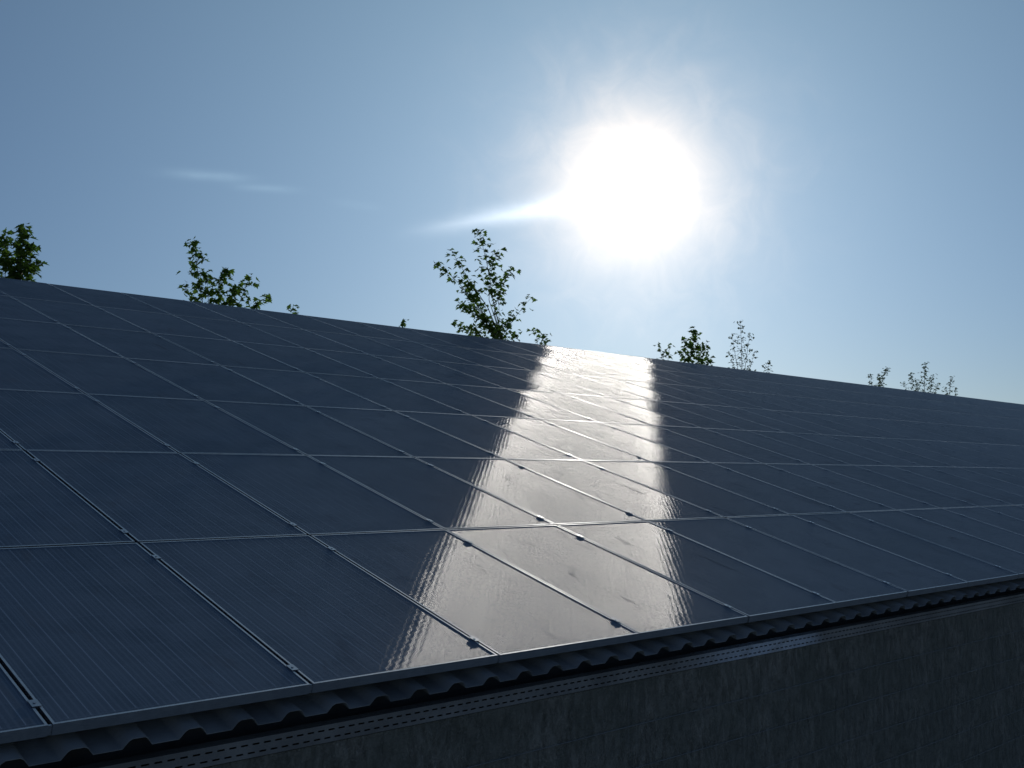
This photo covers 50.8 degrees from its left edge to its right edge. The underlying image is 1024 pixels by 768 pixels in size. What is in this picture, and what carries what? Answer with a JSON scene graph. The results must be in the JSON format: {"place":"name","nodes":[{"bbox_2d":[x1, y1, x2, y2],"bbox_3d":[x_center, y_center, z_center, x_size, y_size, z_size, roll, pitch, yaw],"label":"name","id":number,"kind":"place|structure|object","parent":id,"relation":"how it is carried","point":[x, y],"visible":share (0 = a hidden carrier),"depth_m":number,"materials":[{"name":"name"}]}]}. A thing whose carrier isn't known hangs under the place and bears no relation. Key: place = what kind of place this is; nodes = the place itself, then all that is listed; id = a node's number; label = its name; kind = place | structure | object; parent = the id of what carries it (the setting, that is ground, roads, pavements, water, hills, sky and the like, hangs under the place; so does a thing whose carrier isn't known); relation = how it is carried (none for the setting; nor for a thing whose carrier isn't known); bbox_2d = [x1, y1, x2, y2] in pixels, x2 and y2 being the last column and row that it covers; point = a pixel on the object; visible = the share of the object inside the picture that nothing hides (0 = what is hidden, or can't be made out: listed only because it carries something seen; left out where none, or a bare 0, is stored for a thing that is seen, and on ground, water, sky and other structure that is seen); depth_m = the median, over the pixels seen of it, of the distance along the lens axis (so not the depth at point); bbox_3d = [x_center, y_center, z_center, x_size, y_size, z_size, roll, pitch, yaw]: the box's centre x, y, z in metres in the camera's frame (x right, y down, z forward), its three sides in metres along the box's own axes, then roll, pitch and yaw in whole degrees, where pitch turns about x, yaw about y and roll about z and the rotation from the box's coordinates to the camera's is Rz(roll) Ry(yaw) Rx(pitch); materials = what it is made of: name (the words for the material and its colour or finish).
{"place":"outdoors","nodes":[
{"label":"outdoors","id":0,"kind":"place"},
{"bbox_2d":[0,0,1023,403],"label":"sky","id":1,"kind":"structure","parent":0,"point":[841,182],"materials":[{"name":"blue"}]},
{"label":"ground","id":2,"kind":"structure","parent":0,"visible":0},
{"bbox_2d":[0,223,47,281],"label":"maple tree","id":3,"kind":"object","parent":2,"relation":"on","point":[26,265],"visible":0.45,"depth_m":18.95,"materials":[{"name":"green plant"}]},
{"bbox_2d":[176,237,271,309],"bbox_3d":[-5.526,1.136,19.855,3.254,7.837,3.076,5,-7,-44],"label":"maple tree","id":4,"kind":"object","parent":2,"relation":"on","point":[235,290],"visible":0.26,"depth_m":20.04,"materials":[{"name":"green plant"}]},
{"bbox_2d":[433,228,537,341],"bbox_3d":[-0.166,0.992,22.851,3.534,8.653,3.539,5,-7,-44],"label":"maple tree","id":5,"kind":"object","parent":2,"relation":"on","point":[489,325],"visible":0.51,"depth_m":22.99,"materials":[{"name":"green plant"}]},
{"bbox_2d":[0,578,1023,767],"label":"barn","id":6,"kind":"structure","parent":2,"relation":"on","point":[932,680],"depth_m":6.08,"materials":[{"name":"metal"}]},
{"bbox_2d":[0,664,51,743],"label":"solar panel","id":7,"kind":"object","parent":6,"relation":"attached to","point":[21,718],"visible":1,"depth_m":3.55,"materials":[{"name":"glass"}]},
{"bbox_2d":[0,295,59,323],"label":"solar panel","id":8,"kind":"object","parent":6,"relation":"attached to","point":[11,308],"visible":0.92,"depth_m":11.67,"materials":[{"name":"glass"}]},
{"bbox_2d":[0,348,83,393],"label":"solar panel","id":9,"kind":"object","parent":6,"relation":"attached to","point":[19,371],"visible":0.94,"depth_m":8.62,"materials":[{"name":"glass"}]},
{"bbox_2d":[0,278,93,305],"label":"solar panel","id":10,"kind":"object","parent":6,"relation":"attached to","point":[27,289],"visible":0.91,"depth_m":13.49,"materials":[{"name":"glass"}]},
{"bbox_2d":[0,318,123,357],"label":"solar panel","id":11,"kind":"object","parent":6,"relation":"attached to","point":[15,334],"visible":0.94,"depth_m":10.44,"materials":[{"name":"glass"}]},
{"bbox_2d":[0,450,134,547],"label":"solar panel","id":12,"kind":"object","parent":6,"relation":"attached to","point":[41,505],"visible":0.95,"depth_m":5.56,"materials":[{"name":"glass"}]},
{"bbox_2d":[10,296,149,332],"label":"solar panel","id":13,"kind":"object","parent":6,"relation":"attached to","point":[77,314],"visible":0.86,"depth_m":12.34,"materials":[{"name":"glass"}]},
{"bbox_2d":[0,389,176,452],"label":"solar panel","id":14,"kind":"object","parent":6,"relation":"attached to","point":[44,421],"visible":0.93,"depth_m":7.39,"materials":[{"name":"glass"}]},
{"bbox_2d":[16,349,201,399],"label":"solar panel","id":15,"kind":"object","parent":6,"relation":"attached to","point":[98,375],"visible":0.89,"depth_m":9.30,"materials":[{"name":"glass"}]},
{"bbox_2d":[49,284,170,314],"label":"solar panel","id":16,"kind":"object","parent":6,"relation":"attached to","point":[108,299],"visible":0.91,"depth_m":14.22,"materials":[{"name":"glass"}]},
{"bbox_2d":[62,324,217,364],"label":"solar panel","id":17,"kind":"object","parent":6,"relation":"attached to","point":[125,344],"visible":0.87,"depth_m":11.18,"materials":[{"name":"glass"}]},
{"bbox_2d":[0,543,312,735],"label":"solar panel","id":18,"kind":"object","parent":6,"relation":"attached to","point":[93,636],"visible":1,"depth_m":4.26,"materials":[{"name":"glass"}]},
{"bbox_2d":[96,306,230,340],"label":"solar panel","id":19,"kind":"object","parent":6,"relation":"attached to","point":[158,323],"visible":0.87,"depth_m":13.05,"materials":[{"name":"glass"}]},
{"bbox_2d":[26,450,306,543],"bbox_3d":[-2.052,0.643,6.337,1.018,0.046,1.631,5,10,-44],"label":"solar panel","id":20,"kind":"object","parent":6,"relation":"attached to","point":[139,497],"visible":0.9,"depth_m":6.23,"materials":[{"name":"glass"}]},
{"bbox_2d":[122,293,237,321],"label":"solar panel","id":21,"kind":"object","parent":6,"relation":"attached to","point":[179,307],"visible":0.9,"depth_m":14.91,"materials":[{"name":"glass"}]},
{"bbox_2d":[86,394,303,454],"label":"solar panel","id":22,"kind":"object","parent":6,"relation":"attached to","point":[179,426],"visible":0.91,"depth_m":8.12,"materials":[{"name":"glass"}]},
{"bbox_2d":[126,358,303,405],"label":"solar panel","id":23,"kind":"object","parent":6,"relation":"attached to","point":[204,382],"visible":0.89,"depth_m":10.00,"materials":[{"name":"glass"}]},
{"bbox_2d":[153,333,302,371],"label":"solar panel","id":24,"kind":"object","parent":6,"relation":"attached to","point":[225,353],"visible":0.9,"depth_m":11.87,"materials":[{"name":"glass"}]},
{"bbox_2d":[173,315,301,347],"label":"solar panel","id":25,"kind":"object","parent":6,"relation":"attached to","point":[235,331],"visible":0.88,"depth_m":13.76,"materials":[{"name":"glass"}]},
{"bbox_2d":[189,301,300,328],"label":"solar panel","id":26,"kind":"object","parent":6,"relation":"attached to","point":[243,315],"visible":0.85,"depth_m":15.62,"materials":[{"name":"glass"}]},
{"bbox_2d":[248,308,359,335],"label":"solar panel","id":27,"kind":"object","parent":6,"relation":"attached to","point":[303,322],"visible":0.88,"depth_m":16.32,"materials":[{"name":"glass"}]},
{"bbox_2d":[233,341,376,377],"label":"solar panel","id":28,"kind":"object","parent":6,"relation":"attached to","point":[305,360],"visible":0.91,"depth_m":12.58,"materials":[{"name":"glass"}]},
{"bbox_2d":[243,323,366,353],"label":"solar panel","id":29,"kind":"object","parent":6,"relation":"attached to","point":[302,338],"visible":0.91,"depth_m":14.45,"materials":[{"name":"glass"}]},
{"bbox_2d":[222,366,391,410],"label":"solar panel","id":30,"kind":"object","parent":6,"relation":"attached to","point":[304,388],"visible":0.87,"depth_m":10.71,"materials":[{"name":"glass"}]},
{"bbox_2d":[205,401,411,456],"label":"solar panel","id":31,"kind":"object","parent":6,"relation":"attached to","point":[305,430],"visible":0.87,"depth_m":8.83,"materials":[{"name":"glass"}]},
{"bbox_2d":[181,453,442,535],"bbox_3d":[-1.325,0.706,7.037,1.018,0.046,1.631,5,10,-44],"label":"solar panel","id":32,"kind":"object","parent":6,"relation":"attached to","point":[307,495],"visible":0.88,"depth_m":6.94,"materials":[{"name":"glass"}]},
{"bbox_2d":[139,535,498,692],"bbox_3d":[-0.958,1.032,5.169,1.018,0.046,1.631,5,10,-44],"label":"solar panel","id":33,"kind":"object","parent":6,"relation":"attached to","point":[321,617],"visible":0.98,"depth_m":5.02,"materials":[{"name":"glass"}]},
{"bbox_2d":[304,315,411,341],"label":"solar panel","id":34,"kind":"object","parent":6,"relation":"attached to","point":[357,328],"visible":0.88,"depth_m":17.03,"materials":[{"name":"glass"}]},
{"bbox_2d":[306,330,424,359],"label":"solar panel","id":35,"kind":"object","parent":6,"relation":"attached to","point":[366,345],"visible":0.88,"depth_m":15.16,"materials":[{"name":"glass"}]},
{"bbox_2d":[305,348,444,383],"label":"solar panel","id":36,"kind":"object","parent":6,"relation":"attached to","point":[379,368],"visible":0.87,"depth_m":13.28,"materials":[{"name":"glass"}]},
{"bbox_2d":[307,373,468,414],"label":"solar panel","id":37,"kind":"object","parent":6,"relation":"attached to","point":[388,395],"visible":0.91,"depth_m":11.41,"materials":[{"name":"glass"}]},
{"bbox_2d":[306,406,502,458],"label":"solar panel","id":38,"kind":"object","parent":6,"relation":"attached to","point":[407,435],"visible":0.88,"depth_m":9.53,"materials":[{"name":"glass"}]},
{"bbox_2d":[358,322,461,347],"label":"solar panel","id":39,"kind":"object","parent":6,"relation":"attached to","point":[409,335],"visible":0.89,"depth_m":17.73,"materials":[{"name":"glass"}]},
{"bbox_2d":[362,336,480,365],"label":"solar panel","id":40,"kind":"object","parent":6,"relation":"attached to","point":[422,351],"visible":0.89,"depth_m":15.85,"materials":[{"name":"glass"}]},
{"bbox_2d":[308,455,553,529],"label":"solar panel","id":41,"kind":"object","parent":6,"relation":"attached to","point":[442,499],"visible":0.89,"depth_m":7.65,"materials":[{"name":"glass"}]},
{"bbox_2d":[372,355,505,388],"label":"solar panel","id":42,"kind":"object","parent":6,"relation":"attached to","point":[437,371],"visible":0.87,"depth_m":13.99,"materials":[{"name":"glass"}]},
{"bbox_2d":[406,328,506,352],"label":"solar panel","id":43,"kind":"object","parent":6,"relation":"attached to","point":[455,340],"visible":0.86,"depth_m":18.43,"materials":[{"name":"glass"}]},
{"bbox_2d":[382,379,536,418],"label":"solar panel","id":44,"kind":"object","parent":6,"relation":"attached to","point":[459,399],"visible":0.88,"depth_m":12.11,"materials":[{"name":"glass"}]},
{"bbox_2d":[415,342,527,369],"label":"solar panel","id":45,"kind":"object","parent":6,"relation":"attached to","point":[472,356],"visible":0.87,"depth_m":16.57,"materials":[{"name":"glass"}]},
{"bbox_2d":[311,530,639,662],"bbox_3d":[-0.232,1.095,5.868,1.018,0.046,1.631,5,10,-44],"label":"solar panel","id":46,"kind":"object","parent":6,"relation":"attached to","point":[505,611],"visible":0.96,"depth_m":5.73,"materials":[{"name":"glass"}]},
{"bbox_2d":[395,411,580,459],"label":"solar panel","id":47,"kind":"object","parent":6,"relation":"attached to","point":[487,436],"visible":0.92,"depth_m":10.24,"materials":[{"name":"glass"}]},
{"bbox_2d":[431,361,558,392],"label":"solar panel","id":48,"kind":"object","parent":6,"relation":"attached to","point":[495,377],"visible":0.86,"depth_m":14.69,"materials":[{"name":"glass"}]},
{"bbox_2d":[449,333,546,356],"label":"solar panel","id":49,"kind":"object","parent":6,"relation":"attached to","point":[498,345],"visible":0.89,"depth_m":19.12,"materials":[{"name":"glass"}]},
{"bbox_2d":[465,348,573,374],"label":"solar panel","id":50,"kind":"object","parent":6,"relation":"attached to","point":[516,360],"visible":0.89,"depth_m":17.27,"materials":[{"name":"glass"}]},
{"bbox_2d":[448,384,596,421],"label":"solar panel","id":51,"kind":"object","parent":6,"relation":"attached to","point":[524,404],"visible":0.87,"depth_m":12.82,"materials":[{"name":"glass"}]},
{"bbox_2d":[415,457,645,524],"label":"solar panel","id":52,"kind":"object","parent":6,"relation":"attached to","point":[537,494],"visible":0.89,"depth_m":8.36,"materials":[{"name":"glass"}]},
{"bbox_2d":[490,338,586,361],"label":"solar panel","id":53,"kind":"object","parent":6,"relation":"attached to","point":[538,350],"visible":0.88,"depth_m":19.85,"materials":[{"name":"glass"}]},
{"bbox_2d":[484,366,607,396],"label":"solar panel","id":54,"kind":"object","parent":6,"relation":"attached to","point":[545,381],"visible":0.86,"depth_m":15.39,"materials":[{"name":"glass"}]},
{"bbox_2d":[472,415,649,461],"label":"solar panel","id":55,"kind":"object","parent":6,"relation":"attached to","point":[573,444],"visible":0.88,"depth_m":10.94,"materials":[{"name":"glass"}]},
{"bbox_2d":[510,353,615,378],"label":"solar panel","id":56,"kind":"object","parent":6,"relation":"attached to","point":[563,366],"visible":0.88,"depth_m":17.96,"materials":[{"name":"glass"}]},
{"bbox_2d":[508,389,650,424],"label":"solar panel","id":57,"kind":"object","parent":6,"relation":"attached to","point":[580,407],"visible":0.87,"depth_m":13.52,"materials":[{"name":"glass"}]},
{"bbox_2d":[534,371,653,400],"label":"solar panel","id":58,"kind":"object","parent":6,"relation":"attached to","point":[592,385],"visible":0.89,"depth_m":16.09,"materials":[{"name":"glass"}]},
{"bbox_2d":[446,525,748,639],"bbox_3d":[0.490,1.157,6.568,1.018,0.046,1.631,5,10,-44],"label":"solar panel","id":59,"kind":"object","parent":6,"relation":"attached to","point":[645,603],"visible":0.96,"depth_m":6.44,"materials":[{"name":"glass"}]},
{"bbox_2d":[553,358,654,382],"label":"solar panel","id":60,"kind":"object","parent":6,"relation":"attached to","point":[597,368],"visible":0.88,"depth_m":18.67,"materials":[{"name":"glass"}]},
{"bbox_2d":[506,459,722,520],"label":"solar panel","id":61,"kind":"object","parent":6,"relation":"attached to","point":[644,502],"visible":0.91,"depth_m":9.06,"materials":[{"name":"glass"}]},
{"bbox_2d":[540,419,709,462],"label":"solar panel","id":62,"kind":"object","parent":6,"relation":"attached to","point":[643,448],"visible":0.89,"depth_m":11.65,"materials":[{"name":"glass"}]},
{"bbox_2d":[562,393,700,427],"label":"solar panel","id":63,"kind":"object","parent":6,"relation":"attached to","point":[633,411],"visible":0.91,"depth_m":14.22,"materials":[{"name":"glass"}]},
{"bbox_2d":[578,375,693,403],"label":"solar panel","id":64,"kind":"object","parent":6,"relation":"attached to","point":[637,390],"visible":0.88,"depth_m":16.80,"materials":[{"name":"glass"}]},
{"bbox_2d":[590,362,687,385],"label":"solar panel","id":65,"kind":"object","parent":6,"relation":"attached to","point":[639,374],"visible":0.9,"depth_m":19.38,"materials":[{"name":"glass"}]},
{"bbox_2d":[619,379,731,406],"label":"solar panel","id":66,"kind":"object","parent":6,"relation":"attached to","point":[676,393],"visible":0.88,"depth_m":17.50,"materials":[{"name":"glass"}]},
{"bbox_2d":[611,397,742,429],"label":"solar panel","id":67,"kind":"object","parent":6,"relation":"attached to","point":[679,414],"visible":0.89,"depth_m":14.93,"materials":[{"name":"glass"}]},
{"bbox_2d":[600,422,762,463],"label":"solar panel","id":68,"kind":"object","parent":6,"relation":"attached to","point":[684,444],"visible":0.88,"depth_m":12.35,"materials":[{"name":"glass"}]},
{"bbox_2d":[584,460,788,517],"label":"solar panel","id":69,"kind":"object","parent":6,"relation":"attached to","point":[723,503],"visible":0.89,"depth_m":9.77,"materials":[{"name":"glass"}]},
{"bbox_2d":[557,521,835,621],"bbox_3d":[1.218,1.219,7.269,1.018,0.046,1.631,5,10,-44],"label":"solar panel","id":70,"kind":"object","parent":6,"relation":"attached to","point":[754,594],"visible":0.97,"depth_m":7.15,"materials":[{"name":"glass"}]},
{"bbox_2d":[658,383,767,409],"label":"solar panel","id":71,"kind":"object","parent":6,"relation":"attached to","point":[713,396],"visible":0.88,"depth_m":18.19,"materials":[{"name":"glass"}]},
{"bbox_2d":[657,401,785,432],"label":"solar panel","id":72,"kind":"object","parent":6,"relation":"attached to","point":[722,417],"visible":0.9,"depth_m":15.63,"materials":[{"name":"glass"}]},
{"bbox_2d":[654,425,809,464],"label":"solar panel","id":73,"kind":"object","parent":6,"relation":"attached to","point":[738,447],"visible":0.88,"depth_m":13.05,"materials":[{"name":"glass"}]},
{"bbox_2d":[695,387,796,411],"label":"solar panel","id":74,"kind":"object","parent":6,"relation":"attached to","point":[748,400],"visible":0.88,"depth_m":18.91,"materials":[{"name":"glass"}]},
{"bbox_2d":[653,462,845,514],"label":"solar panel","id":75,"kind":"object","parent":6,"relation":"attached to","point":[766,494],"visible":0.91,"depth_m":10.47,"materials":[{"name":"glass"}]},
{"bbox_2d":[698,404,821,434],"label":"solar panel","id":76,"kind":"object","parent":6,"relation":"attached to","point":[761,420],"visible":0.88,"depth_m":16.33,"materials":[{"name":"glass"}]},
{"bbox_2d":[704,428,849,464],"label":"solar panel","id":77,"kind":"object","parent":6,"relation":"attached to","point":[782,448],"visible":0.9,"depth_m":13.76,"materials":[{"name":"glass"}]},
{"bbox_2d":[649,518,907,607],"bbox_3d":[1.940,1.281,7.968,1.019,0.047,1.631,5,10,-44],"label":"solar panel","id":78,"kind":"object","parent":6,"relation":"attached to","point":[840,585],"visible":0.94,"depth_m":7.86,"materials":[{"name":"glass"}]},
{"bbox_2d":[727,390,829,414],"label":"solar panel","id":79,"kind":"object","parent":6,"relation":"attached to","point":[781,403],"visible":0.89,"depth_m":19.60,"materials":[{"name":"glass"}]},
{"bbox_2d":[735,407,855,436],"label":"solar panel","id":80,"kind":"object","parent":6,"relation":"attached to","point":[806,425],"visible":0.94,"depth_m":17.03,"materials":[{"name":"glass"}]},
{"bbox_2d":[713,463,894,512],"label":"solar panel","id":81,"kind":"object","parent":6,"relation":"attached to","point":[817,491],"visible":0.91,"depth_m":11.18,"materials":[{"name":"glass"}]},
{"bbox_2d":[747,430,889,465],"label":"solar panel","id":82,"kind":"object","parent":6,"relation":"attached to","point":[821,449],"visible":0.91,"depth_m":14.45,"materials":[{"name":"glass"}]},
{"bbox_2d":[771,410,884,437],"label":"solar panel","id":83,"kind":"object","parent":6,"relation":"attached to","point":[829,424],"visible":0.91,"depth_m":17.74,"materials":[{"name":"glass"}]},
{"bbox_2d":[726,515,967,596],"bbox_3d":[2.669,1.343,8.668,1.018,0.046,1.631,5,10,-44],"label":"solar panel","id":84,"kind":"object","parent":6,"relation":"attached to","point":[911,578],"visible":0.96,"depth_m":8.56,"materials":[{"name":"glass"}]},
{"bbox_2d":[766,464,939,509],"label":"solar panel","id":85,"kind":"object","parent":6,"relation":"attached to","point":[884,497],"visible":0.89,"depth_m":11.88,"materials":[{"name":"glass"}]},
{"bbox_2d":[789,433,924,466],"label":"solar panel","id":86,"kind":"object","parent":6,"relation":"attached to","point":[836,443],"visible":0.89,"depth_m":15.17,"materials":[{"name":"glass"}]},
{"bbox_2d":[804,413,914,439],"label":"solar panel","id":87,"kind":"object","parent":6,"relation":"attached to","point":[859,426],"visible":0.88,"depth_m":18.43,"materials":[{"name":"glass"}]},
{"bbox_2d":[833,415,939,440],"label":"solar panel","id":88,"kind":"object","parent":6,"relation":"attached to","point":[887,428],"visible":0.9,"depth_m":19.13,"materials":[{"name":"glass"}]},
{"bbox_2d":[825,435,954,466],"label":"solar panel","id":89,"kind":"object","parent":6,"relation":"attached to","point":[893,452],"visible":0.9,"depth_m":15.86,"materials":[{"name":"glass"}]},
{"bbox_2d":[813,465,978,508],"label":"solar panel","id":90,"kind":"object","parent":6,"relation":"attached to","point":[870,477],"visible":0.89,"depth_m":12.59,"materials":[{"name":"glass"}]},
{"bbox_2d":[793,513,1018,586],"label":"solar panel","id":91,"kind":"object","parent":6,"relation":"attached to","point":[971,571],"visible":0.96,"depth_m":9.28,"materials":[{"name":"glass"}]},
{"bbox_2d":[859,437,984,467],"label":"solar panel","id":92,"kind":"object","parent":6,"relation":"attached to","point":[899,445],"visible":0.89,"depth_m":16.57,"materials":[{"name":"glass"}]},
{"bbox_2d":[854,465,1013,506],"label":"solar panel","id":93,"kind":"object","parent":6,"relation":"attached to","point":[955,492],"visible":0.89,"depth_m":13.28,"materials":[{"name":"glass"}]},
{"bbox_2d":[849,510,1023,577],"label":"solar panel","id":94,"kind":"object","parent":6,"relation":"attached to","point":[967,544],"visible":0.95,"depth_m":10.06,"materials":[{"name":"glass"}]},
{"bbox_2d":[888,438,1009,467],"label":"solar panel","id":95,"kind":"object","parent":6,"relation":"attached to","point":[953,454],"visible":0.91,"depth_m":17.27,"materials":[{"name":"glass"}]},
{"bbox_2d":[893,466,1023,505],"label":"solar panel","id":96,"kind":"object","parent":6,"relation":"attached to","point":[978,488],"visible":0.88,"depth_m":14.04,"materials":[{"name":"glass"}]},
{"bbox_2d":[899,508,1023,553],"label":"solar panel","id":97,"kind":"object","parent":6,"relation":"attached to","point":[980,530],"visible":0.92,"depth_m":10.92,"materials":[{"name":"glass"}]},
{"bbox_2d":[918,440,1023,467],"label":"solar panel","id":98,"kind":"object","parent":6,"relation":"attached to","point":[976,454],"visible":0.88,"depth_m":17.99,"materials":[{"name":"glass"}]},
{"bbox_2d":[928,467,1023,496],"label":"solar panel","id":99,"kind":"object","parent":6,"relation":"attached to","point":[988,481],"visible":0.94,"depth_m":14.87,"materials":[{"name":"glass"}]},
{"bbox_2d":[942,507,1023,535],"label":"solar panel","id":100,"kind":"object","parent":6,"relation":"attached to","point":[1000,520],"visible":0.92,"depth_m":11.74,"materials":[{"name":"glass"}]},
{"bbox_2d":[675,326,715,365],"bbox_3d":[4.689,2.155,27.847,2.973,7.217,2.884,5,-7,-44],"label":"maple tree","id":101,"kind":"object","parent":2,"relation":"on","point":[698,357],"visible":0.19,"depth_m":27.93,"materials":[{"name":"green plant"}]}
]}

